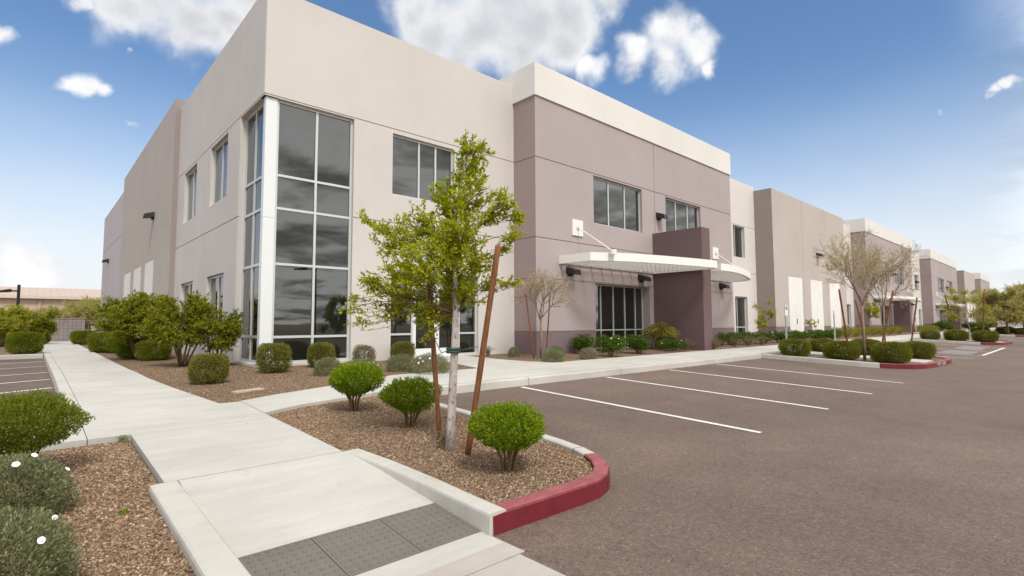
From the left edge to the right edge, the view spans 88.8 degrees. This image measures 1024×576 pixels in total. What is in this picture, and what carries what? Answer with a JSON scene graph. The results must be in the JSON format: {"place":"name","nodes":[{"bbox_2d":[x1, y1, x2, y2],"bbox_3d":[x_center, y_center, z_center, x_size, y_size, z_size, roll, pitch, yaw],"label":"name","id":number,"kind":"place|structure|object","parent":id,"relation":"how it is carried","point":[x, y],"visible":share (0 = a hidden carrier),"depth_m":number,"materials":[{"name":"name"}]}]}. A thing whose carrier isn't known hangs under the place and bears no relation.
{"place":"outdoors","nodes":[
{"label":"outdoors","id":0,"kind":"place"},
{"bbox_2d":[0,345,41,354],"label":"gravel bed","id":1,"kind":"object","parent":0,"point":[3,351],"visible":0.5,"depth_m":19.79,"materials":[{"name":"brown gravel"}]},
{"bbox_2d":[0,302,32,346],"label":"multistem tree","id":2,"kind":"object","parent":1,"relation":"on","point":[13,319],"visible":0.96,"depth_m":25.18,"materials":[{"name":"green plant"}]},
{"bbox_2d":[4,331,46,354],"bbox_3d":[-17.009,1.935,18.249,1.044,0.894,1.034,-3,-4,31],"label":"clipped shrub","id":3,"kind":"object","parent":1,"relation":"on","point":[32,337],"visible":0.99,"depth_m":18.03,"materials":[{"name":"green plant"}]},
{"bbox_2d":[26,308,58,337],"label":"multistem tree","id":4,"kind":"object","parent":1,"relation":"on","point":[45,325],"visible":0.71,"depth_m":27.03,"materials":[{"name":"green plant"}]},
{"bbox_2d":[0,358,56,413],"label":"side parking","id":5,"kind":"structure","parent":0,"point":[17,365],"depth_m":11.56,"materials":[{"name":"grey asphalt"}]},
{"bbox_2d":[0,354,43,359],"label":"kerb","id":6,"kind":"structure","parent":5,"relation":"on","point":[21,356],"depth_m":17.52,"materials":[{"name":"concrete"}]},
{"bbox_2d":[41,345,79,410],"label":"kerb","id":7,"kind":"structure","parent":5,"relation":"on","point":[59,381],"depth_m":9.84,"materials":[{"name":"concrete"}]},
{"bbox_2d":[0,440,195,575],"bbox_3d":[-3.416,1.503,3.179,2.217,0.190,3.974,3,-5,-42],"label":"gravel","id":8,"kind":"structure","parent":0,"point":[102,463],"depth_m":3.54,"materials":[{"name":"brown gravel"}]},
{"bbox_2d":[0,505,82,575],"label":"mound shrub","id":9,"kind":"object","parent":8,"relation":"on","point":[21,526],"visible":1,"depth_m":2.50,"materials":[{"name":"green plant"}]},
{"bbox_2d":[0,451,82,524],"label":"mound shrub","id":10,"kind":"object","parent":8,"relation":"on","point":[49,476],"visible":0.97,"depth_m":3.47,"materials":[{"name":"green plant"}]},
{"bbox_2d":[0,387,95,477],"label":"topiary shrub","id":11,"kind":"object","parent":8,"relation":"on","point":[49,425],"visible":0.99,"depth_m":4.14,"materials":[{"name":"green plant"}]},
{"bbox_2d":[2,341,341,485],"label":"walkway","id":12,"kind":"structure","parent":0,"point":[181,435],"depth_m":5.82,"materials":[{"name":"concrete"}]},
{"bbox_2d":[123,359,470,402],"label":"gravel","id":13,"kind":"structure","parent":0,"point":[137,368],"depth_m":10.18,"materials":[{"name":"brown gravel"}]},
{"bbox_2d":[179,451,502,575],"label":"ramp","id":14,"kind":"structure","parent":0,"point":[248,511],"depth_m":3.86,"materials":[{"name":"concrete"}]},
{"bbox_2d":[238,538,346,575],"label":"tactile paver","id":15,"kind":"object","parent":14,"relation":"on","point":[307,557],"visible":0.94,"depth_m":3.08,"materials":[{"name":"grey concrete"}]},
{"bbox_2d":[310,519,421,575],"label":"tactile paver","id":16,"kind":"object","parent":14,"relation":"on","point":[357,549],"visible":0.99,"depth_m":3.30,"materials":[{"name":"grey concrete"}]},
{"bbox_2d":[378,503,480,551],"bbox_3d":[-0.579,1.689,3.663,0.480,0.125,0.572,3,-5,-42],"label":"tactile paver","id":17,"kind":"object","parent":14,"relation":"on","point":[427,527],"visible":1,"depth_m":3.63,"materials":[{"name":"grey concrete"}]},
{"bbox_2d":[269,395,592,503],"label":"gravel","id":18,"kind":"structure","parent":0,"point":[325,410],"depth_m":5.35,"materials":[{"name":"brown gravel"}]},
{"bbox_2d":[325,361,386,411],"bbox_3d":[-2.117,1.355,7.107,0.767,0.744,0.816,3,-5,-39],"label":"topiary shrub","id":19,"kind":"object","parent":18,"relation":"on","point":[345,376],"visible":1,"depth_m":6.96,"materials":[{"name":"green plant"}]},
{"bbox_2d":[378,375,442,427],"bbox_3d":[-1.226,1.380,6.265,0.793,0.674,0.691,3,-5,-42],"label":"topiary shrub","id":20,"kind":"object","parent":18,"relation":"on","point":[404,391],"visible":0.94,"depth_m":6.15,"materials":[{"name":"green plant"}]},
{"bbox_2d":[338,129,527,450],"bbox_3d":[-0.779,0.009,5.394,1.628,3.422,1.445,3,-5,-42],"label":"young tree","id":21,"kind":"object","parent":18,"relation":"on","point":[449,243],"visible":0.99,"depth_m":5.35,"materials":[{"name":"green plant"}]},
{"bbox_2d":[426,282,441,439],"bbox_3d":[-0.840,0.827,5.673,0.221,1.855,0.054,3,-5,-42],"label":"tree stake","id":22,"kind":"object","parent":18,"relation":"on","point":[435,382],"visible":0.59,"depth_m":5.65,"materials":[{"name":"brown wood"}]},
{"bbox_2d":[431,427,445,447],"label":"grass tuft","id":23,"kind":"object","parent":18,"relation":"on","point":[441,438],"visible":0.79,"depth_m":5.34,"materials":[{"name":"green plant"}]},
{"bbox_2d":[465,245,500,455],"bbox_3d":[-0.293,0.660,5.168,0.399,2.169,0.061,-2,-4,19],"label":"tree stake","id":24,"kind":"object","parent":18,"relation":"on","point":[482,353],"visible":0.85,"depth_m":5.15,"materials":[{"name":"brown wood"}]},
{"bbox_2d":[466,399,547,472],"bbox_3d":[-0.033,1.343,4.655,0.742,0.689,0.697,0,-4,-9],"label":"topiary shrub","id":25,"kind":"object","parent":18,"relation":"on","point":[498,437],"visible":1,"depth_m":4.54,"materials":[{"name":"green plant"}]},
{"bbox_2d":[417,355,551,368],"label":"entrance path","id":26,"kind":"structure","parent":0,"point":[468,361],"depth_m":14.00,"materials":[{"name":"concrete"}]},
{"bbox_2d":[0,0,1023,321],"label":"sky","id":27,"kind":"structure","parent":0,"point":[905,117],"materials":[{"name":"blue"}]},
{"bbox_2d":[81,326,1005,402],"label":"gravel bed","id":28,"kind":"object","parent":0,"point":[172,359],"visible":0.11,"depth_m":12.93,"materials":[{"name":"brown gravel"}]},
{"bbox_2d":[49,318,85,341],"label":"masonry wall","id":29,"kind":"structure","parent":28,"relation":"on","point":[66,327],"depth_m":31.59,"materials":[{"name":"beige brick"}]},
{"bbox_2d":[69,330,95,344],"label":"clipped shrub","id":30,"kind":"object","parent":28,"relation":"on","point":[75,337],"visible":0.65,"depth_m":26.46,"materials":[{"name":"green plant"}]},
{"bbox_2d":[86,332,118,352],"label":"clipped shrub","id":31,"kind":"object","parent":28,"relation":"on","point":[95,344],"visible":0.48,"depth_m":18.81,"materials":[{"name":"green plant"}]},
{"bbox_2d":[101,333,139,352],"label":"clipped shrub","id":32,"kind":"object","parent":28,"relation":"on","point":[109,344],"visible":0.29,"depth_m":18.59,"materials":[{"name":"green plant"}]},
{"bbox_2d":[115,338,142,358],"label":"clipped shrub","id":33,"kind":"object","parent":28,"relation":"on","point":[122,351],"visible":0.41,"depth_m":15.34,"materials":[{"name":"green plant"}]},
{"bbox_2d":[91,289,181,359],"bbox_3d":[-10.769,1.085,15.227,2.364,2.128,2.165,3,-5,-42],"label":"multistem tree","id":34,"kind":"object","parent":28,"relation":"on","point":[127,315],"visible":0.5,"depth_m":14.74,"materials":[{"name":"green plant"}]},
{"bbox_2d":[134,340,173,360],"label":"clipped shrub","id":35,"kind":"object","parent":28,"relation":"on","point":[144,349],"visible":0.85,"depth_m":14.69,"materials":[{"name":"green plant"}]},
{"bbox_2d":[137,290,227,366],"bbox_3d":[-7.939,0.986,12.712,1.950,1.962,1.804,3,-5,-42],"label":"multistem tree","id":36,"kind":"object","parent":28,"relation":"on","point":[167,325],"visible":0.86,"depth_m":12.42,"materials":[{"name":"green plant"}]},
{"bbox_2d":[186,352,229,384],"bbox_3d":[-5.530,1.479,9.523,0.698,0.604,0.711,2,-5,-34],"label":"clipped shrub","id":37,"kind":"object","parent":28,"relation":"on","point":[220,372],"visible":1,"depth_m":9.37,"materials":[{"name":"green plant"}]},
{"bbox_2d":[183,309,246,366],"bbox_3d":[-7.186,1.208,12.657,1.334,1.494,1.392,3,-5,-42],"label":"multistem tree","id":38,"kind":"object","parent":28,"relation":"on","point":[227,332],"visible":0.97,"depth_m":12.45,"materials":[{"name":"green plant"}]},
{"bbox_2d":[255,342,292,372],"bbox_3d":[-5.172,1.532,11.364,0.713,0.718,0.727,3,-5,-42],"label":"clipped shrub","id":39,"kind":"object","parent":28,"relation":"on","point":[282,349],"visible":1,"depth_m":11.21,"materials":[{"name":"green plant"}]},
{"bbox_2d":[307,342,335,366],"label":"clipped shrub","id":40,"kind":"object","parent":28,"relation":"on","point":[326,347],"visible":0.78,"depth_m":12.47,"materials":[{"name":"green plant"}]},
{"bbox_2d":[312,356,340,376],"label":"mound shrub","id":41,"kind":"object","parent":28,"relation":"on","point":[324,363],"visible":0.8,"depth_m":10.86,"materials":[{"name":"green plant"}]},
{"bbox_2d":[351,344,376,363],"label":"clipped shrub","id":42,"kind":"object","parent":28,"relation":"on","point":[361,348],"visible":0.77,"depth_m":13.15,"materials":[{"name":"green plant"}]},
{"bbox_2d":[386,354,415,371],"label":"mound shrub","id":43,"kind":"object","parent":28,"relation":"on","point":[391,362],"visible":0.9,"depth_m":11.80,"materials":[{"name":"green plant"}]},
{"bbox_2d":[390,341,415,360],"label":"clipped shrub","id":44,"kind":"object","parent":28,"relation":"on","point":[395,350],"visible":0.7,"depth_m":14.32,"materials":[{"name":"green plant"}]},
{"bbox_2d":[408,352,449,373],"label":"mound shrub","id":45,"kind":"object","parent":28,"relation":"on","point":[418,363],"visible":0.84,"depth_m":11.23,"materials":[{"name":"green plant"}]},
{"bbox_2d":[507,264,582,358],"bbox_3d":[0.953,0.711,15.778,2.461,2.928,1.421,-3,-5,33],"label":"bare tree","id":46,"kind":"object","parent":28,"relation":"on","point":[541,285],"visible":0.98,"depth_m":15.72,"materials":[{"name":"beige plant"}]},
{"bbox_2d":[100,0,996,367],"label":"office warehouse","id":47,"kind":"structure","parent":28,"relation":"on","point":[288,142],"depth_m":17.81,"materials":[{"name":"beige paint"}]},
{"bbox_2d":[186,167,196,221],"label":"window","id":48,"kind":"structure","parent":47,"relation":"in","point":[192,177],"depth_m":19.01,"materials":[{"name":"silver metal"}]},
{"bbox_2d":[208,274,223,339],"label":"window","id":49,"kind":"structure","parent":47,"relation":"in","point":[216,282],"depth_m":15.81,"materials":[{"name":"grey glass"}]},
{"bbox_2d":[213,137,227,203],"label":"window","id":50,"kind":"structure","parent":47,"relation":"in","point":[221,152],"depth_m":16.12,"materials":[{"name":"grey glass"}]},
{"bbox_2d":[239,103,263,362],"bbox_3d":[-6.644,-1.395,13.498,0.090,6.580,1.720,3,-5,-42],"label":"window","id":51,"kind":"structure","parent":47,"relation":"in","point":[254,126],"depth_m":13.62,"materials":[{"name":"grey glass"}]},
{"bbox_2d":[271,100,352,363],"bbox_3d":[-5.158,-1.394,13.579,2.010,6.580,0.090,3,-5,-42],"label":"window","id":52,"kind":"structure","parent":47,"relation":"in","point":[313,188],"depth_m":13.54,"materials":[{"name":"grey glass"}]},
{"bbox_2d":[390,273,412,357],"bbox_3d":[-3.243,0.786,15.188,0.790,2.470,0.090,3,-5,-42],"label":"window","id":53,"kind":"structure","parent":47,"relation":"in","point":[402,330],"depth_m":15.18,"materials":[{"name":"black glass"}]},
{"bbox_2d":[392,135,452,201],"bbox_3d":[-2.739,-3.544,15.957,2.200,1.810,0.090,3,-5,-42],"label":"window","id":54,"kind":"structure","parent":47,"relation":"in","point":[415,163],"depth_m":15.83,"materials":[{"name":"grey glass"}]},
{"bbox_2d":[413,286,436,356],"bbox_3d":[-2.606,0.983,15.683,0.823,2.140,0.143,3,-5,-42],"label":"door","id":55,"kind":"structure","parent":47,"relation":"in","point":[421,349],"depth_m":15.60,"materials":[{"name":"silver metal"}]},
{"bbox_2d":[436,286,451,355],"bbox_3d":[-2.024,1.020,16.273,0.821,2.140,0.060,3,-5,-42],"label":"door","id":56,"kind":"structure","parent":47,"relation":"in","point":[444,333],"depth_m":16.16,"materials":[{"name":"silver metal"}]},
{"bbox_2d":[458,278,475,354],"bbox_3d":[-1.460,0.890,16.821,0.730,2.470,0.090,3,-5,-42],"label":"window","id":57,"kind":"structure","parent":47,"relation":"in","point":[467,322],"depth_m":16.81,"materials":[{"name":"grey glass"}]},
{"bbox_2d":[593,177,639,231],"bbox_3d":[4.133,-3.261,20.832,3.210,1.830,0.090,3,-5,-42],"label":"window","id":58,"kind":"structure","parent":47,"relation":"in","point":[616,205],"depth_m":20.83,"materials":[{"name":"grey glass"}]},
{"bbox_2d":[595,284,643,348],"bbox_3d":[4.173,1.146,20.858,3.600,2.460,0.090,3,-5,-42],"label":"window","id":59,"kind":"structure","parent":47,"relation":"in","point":[619,309],"depth_m":20.97,"materials":[{"name":"black glass"}]},
{"bbox_2d":[665,198,697,231],"bbox_3d":[7.817,-3.047,24.207,3.130,1.830,0.090,3,-5,-42],"label":"window","id":60,"kind":"structure","parent":47,"relation":"in","point":[680,215],"depth_m":24.16,"materials":[{"name":"grey glass"}]},
{"bbox_2d":[733,226,742,257],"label":"window","id":61,"kind":"structure","parent":47,"relation":"in","point":[737,231],"depth_m":30.64,"materials":[{"name":"grey glass"}]},
{"bbox_2d":[735,296,745,337],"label":"window","id":62,"kind":"structure","parent":47,"relation":"in","point":[739,301],"depth_m":30.38,"materials":[{"name":"silver metal"}]},
{"bbox_2d":[796,304,801,331],"bbox_3d":[18.314,2.091,33.293,0.940,2.140,0.041,3,-5,-42],"label":"door","id":63,"kind":"structure","parent":47,"relation":"in","point":[798,306],"depth_m":33.30,"materials":[{"name":"white paint"}]},
{"bbox_2d":[541,347,564,362],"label":"mound shrub","id":64,"kind":"object","parent":28,"relation":"on","point":[547,354],"visible":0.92,"depth_m":14.29,"materials":[{"name":"green plant"}]},
{"bbox_2d":[568,333,597,351],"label":"leafy shrub","id":65,"kind":"object","parent":28,"relation":"on","point":[580,342],"visible":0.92,"depth_m":17.89,"materials":[{"name":"green plant"}]},
{"bbox_2d":[578,347,597,358],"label":"mound shrub","id":66,"kind":"object","parent":28,"relation":"on","point":[589,350],"visible":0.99,"depth_m":15.68,"materials":[{"name":"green plant"}]},
{"bbox_2d":[593,333,627,356],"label":"leafy shrub","id":67,"kind":"object","parent":28,"relation":"on","point":[613,344],"visible":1,"depth_m":16.73,"materials":[{"name":"green plant"}]},
{"bbox_2d":[621,333,650,353],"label":"leafy shrub","id":68,"kind":"object","parent":28,"relation":"on","point":[640,344],"visible":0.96,"depth_m":18.16,"materials":[{"name":"green plant"}]},
{"bbox_2d":[640,320,680,348],"bbox_3d":[5.916,1.849,20.833,1.771,1.186,1.762,3,-5,-42],"label":"grass tuft","id":69,"kind":"object","parent":28,"relation":"on","point":[659,333],"visible":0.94,"depth_m":20.66,"materials":[{"name":"green plant"}]},
{"bbox_2d":[656,338,689,350],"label":"leafy shrub","id":70,"kind":"object","parent":28,"relation":"on","point":[670,344],"visible":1,"depth_m":19.68,"materials":[{"name":"green plant"}]},
{"bbox_2d":[737,331,762,342],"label":"leafy shrub","id":71,"kind":"object","parent":28,"relation":"on","point":[748,334],"visible":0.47,"depth_m":25.27,"materials":[{"name":"green plant"}]},
{"bbox_2d":[752,296,776,329],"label":"sapling","id":72,"kind":"object","parent":28,"relation":"on","point":[762,317],"visible":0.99,"depth_m":27.95,"materials":[{"name":"green plant"}]},
{"bbox_2d":[765,330,797,342],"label":"leafy shrub","id":73,"kind":"object","parent":28,"relation":"on","point":[780,335],"visible":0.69,"depth_m":27.19,"materials":[{"name":"green plant"}]},
{"bbox_2d":[863,301,881,325],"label":"sapling","id":74,"kind":"object","parent":28,"relation":"on","point":[869,309],"visible":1,"depth_m":43.87,"materials":[{"name":"green plant"}]},
{"bbox_2d":[96,322,1022,331],"bbox_3d":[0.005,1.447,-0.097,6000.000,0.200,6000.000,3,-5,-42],"label":"ground","id":75,"kind":"structure","parent":0,"point":[1012,325],"depth_m":219.03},
{"bbox_2d":[0,286,100,330],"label":"metal warehouse","id":76,"kind":"structure","parent":75,"relation":"on","point":[31,298],"depth_m":98.64,"materials":[{"name":"beige metal"}]},
{"bbox_2d":[32,304,73,321],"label":"multistem tree","id":77,"kind":"object","parent":75,"relation":"on","point":[42,311],"visible":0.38,"depth_m":43.52,"materials":[{"name":"green plant"}]},
{"bbox_2d":[61,295,100,331],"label":"multistem tree","id":78,"kind":"object","parent":75,"relation":"on","point":[82,309],"visible":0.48,"depth_m":47.06,"materials":[{"name":"green plant"}]},
{"bbox_2d":[240,326,1017,414],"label":"sidewalk","id":79,"kind":"structure","parent":0,"point":[275,403],"depth_m":11.74,"materials":[{"name":"concrete"}]},
{"bbox_2d":[439,331,1023,575],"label":"parking lot","id":80,"kind":"structure","parent":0,"point":[916,472],"depth_m":5.15,"materials":[{"name":"asphalt"}]},
{"bbox_2d":[149,481,250,575],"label":"kerb","id":81,"kind":"structure","parent":80,"relation":"on","point":[205,548],"depth_m":3.16,"materials":[{"name":"concrete"}]},
{"bbox_2d":[347,448,505,535],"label":"kerb","id":82,"kind":"structure","parent":80,"relation":"on","point":[476,512],"depth_m":4.01,"materials":[{"name":"concrete"}]},
{"bbox_2d":[417,536,564,575],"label":"gutter apron","id":83,"kind":"object","parent":80,"relation":"on","point":[503,553],"visible":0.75,"depth_m":3.11,"materials":[{"name":"concrete"}]},
{"bbox_2d":[411,397,609,535],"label":"kerb","id":84,"kind":"structure","parent":80,"relation":"on","point":[594,484],"depth_m":4.07,"materials":[{"name":"concrete"}]},
{"bbox_2d":[428,354,761,394],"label":"kerb","id":85,"kind":"structure","parent":80,"relation":"on","point":[499,384],"depth_m":11.74,"materials":[{"name":"concrete"}]},
{"bbox_2d":[521,387,760,432],"bbox_3d":[1.731,1.920,8.554,0.100,0.194,4.570,3,-5,-42],"label":"parking line","id":86,"kind":"object","parent":80,"relation":"on","point":[649,411],"visible":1,"depth_m":8.04,"materials":[{"name":"paint"}]},
{"bbox_2d":[607,377,826,408],"bbox_3d":[3.720,2.035,10.376,0.100,0.194,4.570,3,-5,-42],"label":"parking line","id":87,"kind":"object","parent":80,"relation":"on","point":[722,393],"visible":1,"depth_m":9.96,"materials":[{"name":"paint"}]},
{"bbox_2d":[763,350,951,368],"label":"kerb","id":88,"kind":"structure","parent":80,"relation":"on","point":[934,364],"depth_m":16.46,"materials":[{"name":"concrete"}]},
{"bbox_2d":[910,337,1012,344],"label":"kerb","id":89,"kind":"structure","parent":80,"relation":"on","point":[966,342],"depth_m":32.15,"materials":[{"name":"concrete"}]},
{"bbox_2d":[937,346,989,354],"bbox_3d":[22.549,3.067,25.942,9.300,0.053,1.250,3,-5,-42],"label":"parking pad","id":90,"kind":"object","parent":80,"relation":"on","point":[963,352],"visible":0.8,"depth_m":24.78,"materials":[{"name":"grey concrete"}]},
{"bbox_2d":[969,333,1023,336],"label":"kerb","id":91,"kind":"structure","parent":80,"relation":"on","point":[1009,335],"depth_m":47.70,"materials":[{"name":"concrete"}]},
{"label":"gravel bed","id":92,"kind":"structure","parent":91,"relation":"in","visible":0},
{"bbox_2d":[966,283,1023,333],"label":"mesquite tree","id":93,"kind":"object","parent":92,"relation":"on","point":[1008,306],"visible":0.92,"depth_m":49.84,"materials":[{"name":"green plant"}]},
{"bbox_2d":[762,349,942,363],"bbox_3d":[12.214,2.431,18.519,5.300,0.188,4.450,3,-5,-42],"label":"gravel bed","id":94,"kind":"object","parent":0,"point":[857,359],"visible":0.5,"depth_m":17.70,"materials":[{"name":"brown gravel"}]},
{"bbox_2d":[777,338,811,356],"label":"clipped shrub","id":95,"kind":"object","parent":94,"relation":"on","point":[800,347],"visible":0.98,"depth_m":17.68,"materials":[{"name":"green plant"}]},
{"bbox_2d":[809,338,834,351],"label":"clipped shrub","id":96,"kind":"object","parent":94,"relation":"on","point":[817,344],"visible":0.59,"depth_m":20.44,"materials":[{"name":"green plant"}]},
{"bbox_2d":[822,340,861,359],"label":"clipped shrub","id":97,"kind":"object","parent":94,"relation":"on","point":[843,352],"visible":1,"depth_m":16.96,"materials":[{"name":"green plant"}]},
{"bbox_2d":[850,338,880,354],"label":"clipped shrub","id":98,"kind":"object","parent":94,"relation":"on","point":[870,343],"visible":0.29,"depth_m":19.18,"materials":[{"name":"green plant"}]},
{"bbox_2d":[811,228,929,359],"bbox_3d":[11.390,0.178,17.262,3.057,4.494,3.264,0,-4,-8],"label":"bare tree","id":99,"kind":"object","parent":94,"relation":"on","point":[874,271],"visible":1,"depth_m":17.09,"materials":[{"name":"beige plant"}]},
{"bbox_2d":[849,240,926,341],"bbox_3d":[13.761,0.380,19.254,2.481,4.330,2.323,3,-5,-44],"label":"bare tree","id":100,"kind":"object","parent":94,"relation":"on","point":[896,288],"visible":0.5,"depth_m":19.23,"materials":[{"name":"beige plant"}]},
{"bbox_2d":[869,341,912,363],"bbox_3d":[11.784,2.020,16.256,1.167,0.758,1.131,3,-5,-40],"label":"clipped shrub","id":101,"kind":"object","parent":94,"relation":"on","point":[882,352],"visible":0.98,"depth_m":15.98,"materials":[{"name":"green plant"}]},
{"bbox_2d":[904,341,937,358],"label":"clipped shrub","id":102,"kind":"object","parent":94,"relation":"on","point":[928,350],"visible":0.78,"depth_m":18.21,"materials":[{"name":"green plant"}]},
{"bbox_2d":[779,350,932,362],"bbox_3d":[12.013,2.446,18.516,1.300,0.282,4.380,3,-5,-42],"label":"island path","id":103,"kind":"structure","parent":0,"point":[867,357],"depth_m":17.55,"materials":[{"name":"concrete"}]},
{"bbox_2d":[940,338,1007,342],"bbox_3d":[29.453,3.430,34.311,5.800,0.188,4.450,3,-5,-42],"label":"gravel bed","id":104,"kind":"object","parent":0,"point":[974,341],"visible":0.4,"depth_m":33.57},
{"bbox_2d":[919,330,941,339],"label":"clipped shrub","id":105,"kind":"object","parent":104,"relation":"on","point":[929,334],"visible":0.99,"depth_m":33.81,"materials":[{"name":"green plant"}]},
{"bbox_2d":[942,329,969,340],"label":"clipped shrub","id":106,"kind":"object","parent":104,"relation":"on","point":[961,335],"visible":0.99,"depth_m":33.31,"materials":[{"name":"green plant"}]},
{"bbox_2d":[938,286,996,337],"bbox_3d":[30.495,1.666,35.268,3.425,3.768,2.459,1,-4,-11],"label":"sparse tree","id":107,"kind":"object","parent":104,"relation":"on","point":[953,298],"visible":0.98,"depth_m":35.09,"materials":[{"name":"green plant"}]},
{"bbox_2d":[970,330,999,341],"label":"clipped shrub","id":108,"kind":"object","parent":104,"relation":"on","point":[980,336],"visible":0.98,"depth_m":32.29,"materials":[{"name":"green plant"}]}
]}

